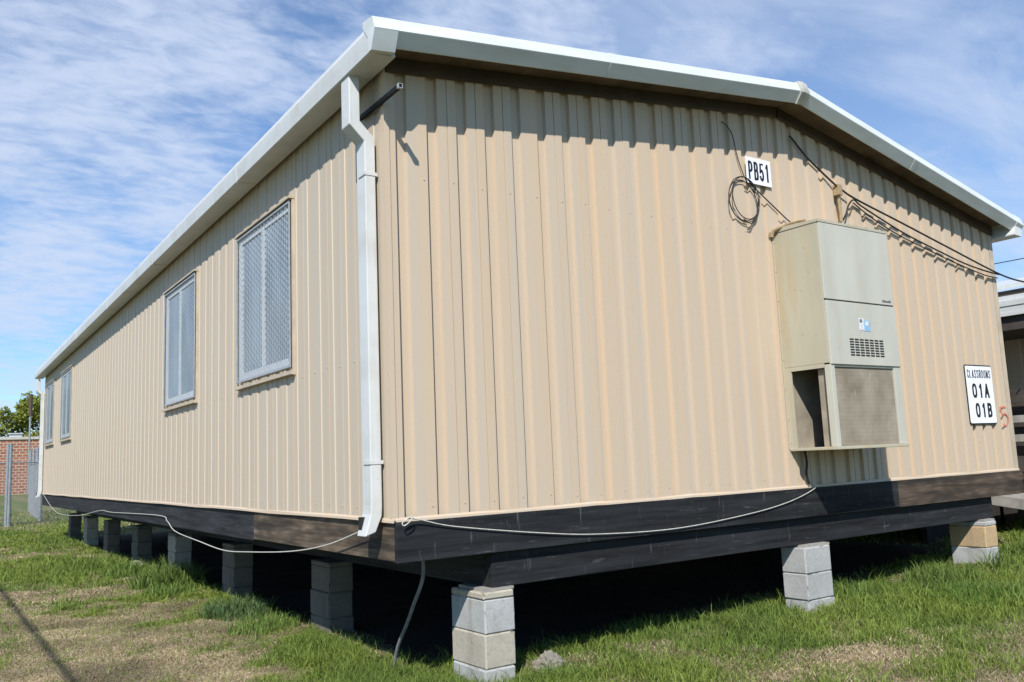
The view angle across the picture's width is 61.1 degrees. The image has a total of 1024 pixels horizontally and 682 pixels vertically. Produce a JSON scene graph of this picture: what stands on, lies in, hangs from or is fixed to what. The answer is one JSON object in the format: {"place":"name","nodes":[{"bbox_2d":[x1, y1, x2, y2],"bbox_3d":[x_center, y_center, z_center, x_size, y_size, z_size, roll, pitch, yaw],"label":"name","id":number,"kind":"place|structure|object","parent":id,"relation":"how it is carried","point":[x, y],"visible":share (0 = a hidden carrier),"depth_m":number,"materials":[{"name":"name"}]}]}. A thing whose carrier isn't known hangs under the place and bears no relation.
{"place":"outdoors","nodes":[
{"label":"outdoors","id":0,"kind":"place"},
{"bbox_2d":[0,507,1023,681],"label":"grass","id":1,"kind":"structure","parent":0,"point":[137,628],"depth_m":6.53,"materials":[{"name":"green plant"}]},
{"bbox_2d":[0,494,1023,681],"bbox_3d":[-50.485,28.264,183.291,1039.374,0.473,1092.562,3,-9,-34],"label":"ground","id":2,"kind":"structure","parent":0,"point":[382,599],"depth_m":8.74,"materials":[{"name":"soil"}]},
{"bbox_2d":[0,444,9,526],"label":"chain link fence","id":3,"kind":"object","parent":2,"relation":"on","point":[6,463],"visible":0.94,"depth_m":25.24,"materials":[{"name":"metal"}]},
{"bbox_2d":[0,418,23,436],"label":"tree","id":4,"kind":"object","parent":2,"relation":"on","point":[3,426],"visible":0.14,"depth_m":84.91,"materials":[{"name":"green plant"}]},
{"bbox_2d":[0,436,38,494],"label":"brick building","id":5,"kind":"structure","parent":2,"relation":"on","point":[20,443],"depth_m":64.61,"materials":[{"name":"brick"}]},
{"bbox_2d":[8,433,22,436],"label":"roof vent","id":6,"kind":"object","parent":5,"relation":"on","point":[15,434],"visible":0.85,"depth_m":64.95,"materials":[{"name":"white metal"}]},
{"bbox_2d":[0,391,44,436],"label":"tree","id":7,"kind":"object","parent":2,"relation":"on","point":[21,417],"visible":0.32,"depth_m":85.92,"materials":[{"name":"green plant"}]},
{"bbox_2d":[27,394,32,493],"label":"mast","id":8,"kind":"object","parent":2,"relation":"on","point":[30,409],"visible":0.75,"depth_m":64.50,"materials":[{"name":"metal"}]},
{"bbox_2d":[28,447,41,521],"bbox_3d":[-16.711,4.988,30.335,0.106,2.518,7.811,2,-9,-31],"label":"chain link fence","id":9,"kind":"object","parent":2,"relation":"on","point":[32,479],"visible":0.57,"depth_m":30.46,"materials":[{"name":"metal"}]},
{"bbox_2d":[7,444,103,525],"bbox_3d":[-8.800,4.628,30.077,15.252,2.529,0.110,4,-10,-39],"label":"chain link fence","id":10,"kind":"object","parent":2,"relation":"on","point":[10,478],"visible":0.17,"depth_m":25.47,"materials":[{"name":"metal"}]},
{"bbox_2d":[68,513,81,538],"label":"block pier","id":11,"kind":"structure","parent":2,"relation":"on","point":[74,526],"depth_m":19.19,"materials":[{"name":"concrete"}]},
{"bbox_2d":[83,515,97,545],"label":"block pier","id":12,"kind":"structure","parent":2,"relation":"on","point":[90,533],"depth_m":17.52,"materials":[{"name":"concrete"}]},
{"bbox_2d":[103,519,120,553],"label":"block pier","id":13,"kind":"structure","parent":2,"relation":"on","point":[112,529],"depth_m":15.61,"materials":[{"name":"concrete"}]},
{"bbox_2d":[100,558,153,577],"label":"grass clump","id":14,"kind":"object","parent":2,"relation":"on","point":[117,570],"visible":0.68,"depth_m":11.97,"materials":[{"name":"green plant"}]},
{"bbox_2d":[131,525,151,563],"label":"block pier","id":15,"kind":"structure","parent":2,"relation":"on","point":[141,541],"depth_m":13.50,"materials":[{"name":"concrete"}]},
{"bbox_2d":[119,554,210,590],"bbox_3d":[-4.276,2.843,10.770,1.129,0.449,1.114,-5,-8,18],"label":"grass clump","id":16,"kind":"object","parent":2,"relation":"on","point":[182,573],"visible":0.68,"depth_m":10.61,"materials":[{"name":"green plant"}]},
{"bbox_2d":[135,578,198,597],"bbox_3d":[-3.891,2.797,9.819,0.653,0.227,0.662,-3,-8,8],"label":"grass clump","id":17,"kind":"object","parent":2,"relation":"on","point":[169,590],"visible":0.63,"depth_m":9.74,"materials":[{"name":"green plant"}]},
{"bbox_2d":[168,531,191,575],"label":"block pier","id":18,"kind":"structure","parent":2,"relation":"on","point":[179,546],"depth_m":11.53,"materials":[{"name":"concrete"}]},
{"bbox_2d":[197,590,273,622],"bbox_3d":[-2.635,2.506,8.245,0.766,0.298,0.804,-7,-9,31],"label":"grass clump","id":19,"kind":"object","parent":2,"relation":"on","point":[237,609],"visible":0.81,"depth_m":8.18,"materials":[{"name":"green plant"}]},
{"bbox_2d":[222,542,252,597],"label":"block pier","id":20,"kind":"structure","parent":2,"relation":"on","point":[237,571],"depth_m":9.40,"materials":[{"name":"concrete"}]},
{"bbox_2d":[224,610,300,637],"bbox_3d":[-2.161,2.403,7.484,0.686,0.230,0.697,-7,-9,30],"label":"grass clump","id":21,"kind":"object","parent":2,"relation":"on","point":[272,621],"visible":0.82,"depth_m":7.40,"materials":[{"name":"green plant"}]},
{"bbox_2d":[276,631,362,658],"bbox_3d":[-1.461,2.269,6.506,0.677,0.190,0.643,3,-9,-34],"label":"grass clump","id":22,"kind":"object","parent":2,"relation":"on","point":[320,638],"visible":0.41,"depth_m":6.49,"materials":[{"name":"green plant"}]},
{"bbox_2d":[310,558,353,633],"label":"block pier","id":23,"kind":"structure","parent":2,"relation":"on","point":[331,593],"depth_m":7.25,"materials":[{"name":"concrete"}]},
{"bbox_2d":[392,561,424,667],"bbox_3d":[-0.689,1.806,5.710,0.030,0.846,0.594,2,-9,-29],"label":"conduit","id":24,"kind":"object","parent":2,"relation":"on","point":[410,611],"visible":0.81,"depth_m":5.65,"materials":[{"name":"grey plastic"}]},
{"bbox_2d":[451,583,515,681],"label":"block pier","id":25,"kind":"structure","parent":2,"relation":"on","point":[483,625],"depth_m":5.40,"materials":[{"name":"beige concrete"}]},
{"bbox_2d":[35,16,1023,587],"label":"classroom building","id":26,"kind":"structure","parent":25,"relation":"on","point":[381,282],"depth_m":6.52,"materials":[{"name":"beige paint"}]},
{"bbox_2d":[44,379,55,446],"bbox_3d":[-10.006,1.575,18.770,0.072,1.384,1.403,3,-9,-34],"label":"window","id":27,"kind":"structure","parent":26,"relation":"in","point":[50,391],"depth_m":18.73,"materials":[{"name":"beige paint"}]},
{"bbox_2d":[59,365,72,442],"bbox_3d":[-8.573,1.230,16.679,0.072,1.384,1.403,3,-9,-34],"label":"window","id":28,"kind":"structure","parent":26,"relation":"in","point":[67,378],"depth_m":16.64,"materials":[{"name":"beige paint"}]},
{"bbox_2d":[162,269,198,411],"bbox_3d":[-3.614,0.037,9.442,0.072,1.384,1.403,3,-9,-34],"label":"window","id":29,"kind":"structure","parent":26,"relation":"in","point":[181,307],"depth_m":9.38,"materials":[{"name":"beige paint"}]},
{"bbox_2d":[43,494,357,552],"bbox_3d":[-5.576,2.402,12.124,0.059,0.369,17.051,3,-9,-34],"label":"drooping cord","id":30,"kind":"object","parent":26,"relation":"attached to","point":[213,546],"visible":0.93,"depth_m":7.57,"materials":[{"name":"grey rubber"}]},
{"bbox_2d":[234,195,295,390],"bbox_3d":[-2.053,-0.339,7.164,0.072,1.384,1.403,3,-9,-34],"label":"window","id":31,"kind":"structure","parent":26,"relation":"in","point":[265,258],"depth_m":7.09,"materials":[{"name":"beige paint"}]},
{"bbox_2d":[402,483,816,534],"bbox_3d":[0.945,1.223,6.111,3.859,0.247,0.039,3,-9,-35],"label":"drooping cord","id":32,"kind":"object","parent":26,"relation":"attached to","point":[588,534],"visible":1,"depth_m":5.76,"materials":[{"name":"grey rubber"}]},
{"bbox_2d":[721,121,759,223],"bbox_3d":[1.917,-1.397,7.245,0.401,0.842,0.016,3,-9,-34],"label":"coiled cable","id":33,"kind":"object","parent":26,"relation":"hanging from","point":[758,206],"visible":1,"depth_m":7.24,"materials":[{"name":"black rubber"}]},
{"bbox_2d":[745,156,771,186],"bbox_3d":[2.101,-1.440,7.383,0.310,0.230,0.008,3,-9,-34],"label":"building sign","id":34,"kind":"object","parent":26,"relation":"attached to","point":[758,171],"visible":1,"depth_m":7.38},
{"bbox_2d":[788,135,836,186],"bbox_3d":[2.720,-1.615,7.828,0.618,0.399,0.032,3,-9,-32],"label":"service cable","id":35,"kind":"object","parent":26,"relation":"attached to","point":[813,164],"visible":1,"depth_m":7.82,"materials":[{"name":"black rubber"}]},
{"bbox_2d":[833,184,842,221],"bbox_3d":[3.006,-1.267,7.960,0.071,0.341,0.059,3,-9,-34],"label":"cable anchor","id":36,"kind":"object","parent":26,"relation":"attached to","point":[837,192],"visible":1,"depth_m":7.95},
{"bbox_2d":[843,199,998,274],"bbox_3d":[4.155,-1.021,8.687,2.703,0.507,0.047,3,-9,-34],"label":"looped cable","id":37,"kind":"object","parent":36,"relation":"attached to","point":[863,207],"visible":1,"depth_m":8.48,"materials":[{"name":"black rubber"}]},
{"bbox_2d":[842,189,1023,282],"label":"service drop","id":38,"kind":"object","parent":36,"relation":"attached to","point":[885,214],"visible":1,"depth_m":8.65,"materials":[{"name":"black rubber"}]},
{"bbox_2d":[769,218,909,483],"bbox_3d":[2.775,0.091,7.330,1.016,2.187,0.466,3,-9,-34],"label":"wall air conditioner","id":39,"kind":"object","parent":26,"relation":"attached to","point":[841,364],"depth_m":7.17,"materials":[{"name":"paint"}]},
{"bbox_2d":[749,182,790,221],"bbox_3d":[2.212,-1.156,7.403,0.515,0.363,0.076,1,-9,-25],"label":"feed cable","id":40,"kind":"object","parent":39,"relation":"attached to","point":[770,203],"visible":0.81,"depth_m":7.42,"materials":[{"name":"black rubber"}]},
{"bbox_2d":[817,222,892,305],"bbox_3d":[2.883,-0.637,7.263,0.947,0.634,0.012,3,-9,-34],"label":"door panel","id":41,"kind":"structure","parent":39,"relation":"in","point":[854,262],"depth_m":7.24,"materials":[{"name":"grey paint"}]},
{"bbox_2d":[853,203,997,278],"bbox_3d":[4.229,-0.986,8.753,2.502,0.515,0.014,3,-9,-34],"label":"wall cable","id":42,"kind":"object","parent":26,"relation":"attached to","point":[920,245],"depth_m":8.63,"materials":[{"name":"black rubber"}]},
{"bbox_2d":[964,364,996,425],"bbox_3d":[4.827,0.557,8.933,0.519,0.622,0.019,3,-9,-34],"label":"classroom sign","id":43,"kind":"object","parent":26,"relation":"attached to","point":[980,395],"visible":1,"depth_m":8.92,"materials":[{"name":"metal"}]},
{"bbox_2d":[532,650,565,671],"bbox_3d":[0.255,2.151,5.750,0.284,0.208,0.190,3,-9,-34],"label":"rubble stone","id":44,"kind":"object","parent":2,"relation":"on","point":[547,656],"visible":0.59,"depth_m":5.71,"materials":[{"name":"grey stone"}]},
{"bbox_2d":[526,658,597,681],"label":"grass clump","id":45,"kind":"object","parent":2,"relation":"on","point":[574,669],"visible":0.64,"depth_m":5.37,"materials":[{"name":"green plant"}]},
{"bbox_2d":[604,610,726,642],"bbox_3d":[1.186,2.188,6.680,0.904,0.170,0.932,3,-9,-34],"label":"grass clump","id":46,"kind":"object","parent":2,"relation":"on","point":[676,624],"visible":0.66,"depth_m":6.61,"materials":[{"name":"green plant"}]},
{"bbox_2d":[781,542,834,611],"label":"block pier","id":47,"kind":"structure","parent":2,"relation":"on","point":[807,576],"depth_m":7.06,"materials":[{"name":"grey concrete"}]},
{"bbox_2d":[832,575,880,602],"bbox_3d":[2.818,2.146,7.586,0.768,0.218,0.824,-7,-9,28],"label":"grass clump","id":48,"kind":"object","parent":2,"relation":"on","point":[847,588],"visible":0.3,"depth_m":7.50,"materials":[{"name":"green plant"}]},
{"bbox_2d":[902,559,979,585],"bbox_3d":[3.946,2.120,8.033,0.781,0.272,0.788,-8,-10,36],"label":"grass clump","id":49,"kind":"object","parent":2,"relation":"on","point":[919,572],"visible":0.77,"depth_m":7.96,"materials":[{"name":"green plant"}]},
{"bbox_2d":[921,579,1023,609],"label":"grass clump","id":50,"kind":"object","parent":2,"relation":"on","point":[960,587],"visible":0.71,"depth_m":7.06,"materials":[{"name":"green plant"}]},
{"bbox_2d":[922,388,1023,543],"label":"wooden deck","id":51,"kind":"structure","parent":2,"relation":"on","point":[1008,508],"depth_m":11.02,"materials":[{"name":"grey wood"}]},
{"bbox_2d":[949,518,999,564],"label":"block pier","id":52,"kind":"structure","parent":2,"relation":"on","point":[968,539],"depth_m":8.66,"materials":[{"name":"grey concrete"}]},
{"bbox_2d":[972,541,1012,569],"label":"grass clump","id":53,"kind":"object","parent":2,"relation":"on","point":[998,558],"visible":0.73,"depth_m":8.38,"materials":[{"name":"green plant"}]},
{"bbox_2d":[996,277,1023,388],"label":"neighbouring building","id":54,"kind":"structure","parent":2,"relation":"on","point":[1011,304],"depth_m":12.22,"materials":[{"name":"beige paint"}]},
{"bbox_2d":[999,533,1023,557],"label":"grass clump","id":55,"kind":"object","parent":2,"relation":"on","point":[1016,546],"visible":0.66,"depth_m":9.01,"materials":[{"name":"green plant"}]},
{"bbox_2d":[0,0,1023,436],"label":"sky","id":56,"kind":"structure","parent":0,"point":[118,118],"materials":[{"name":"blue"}]}
]}

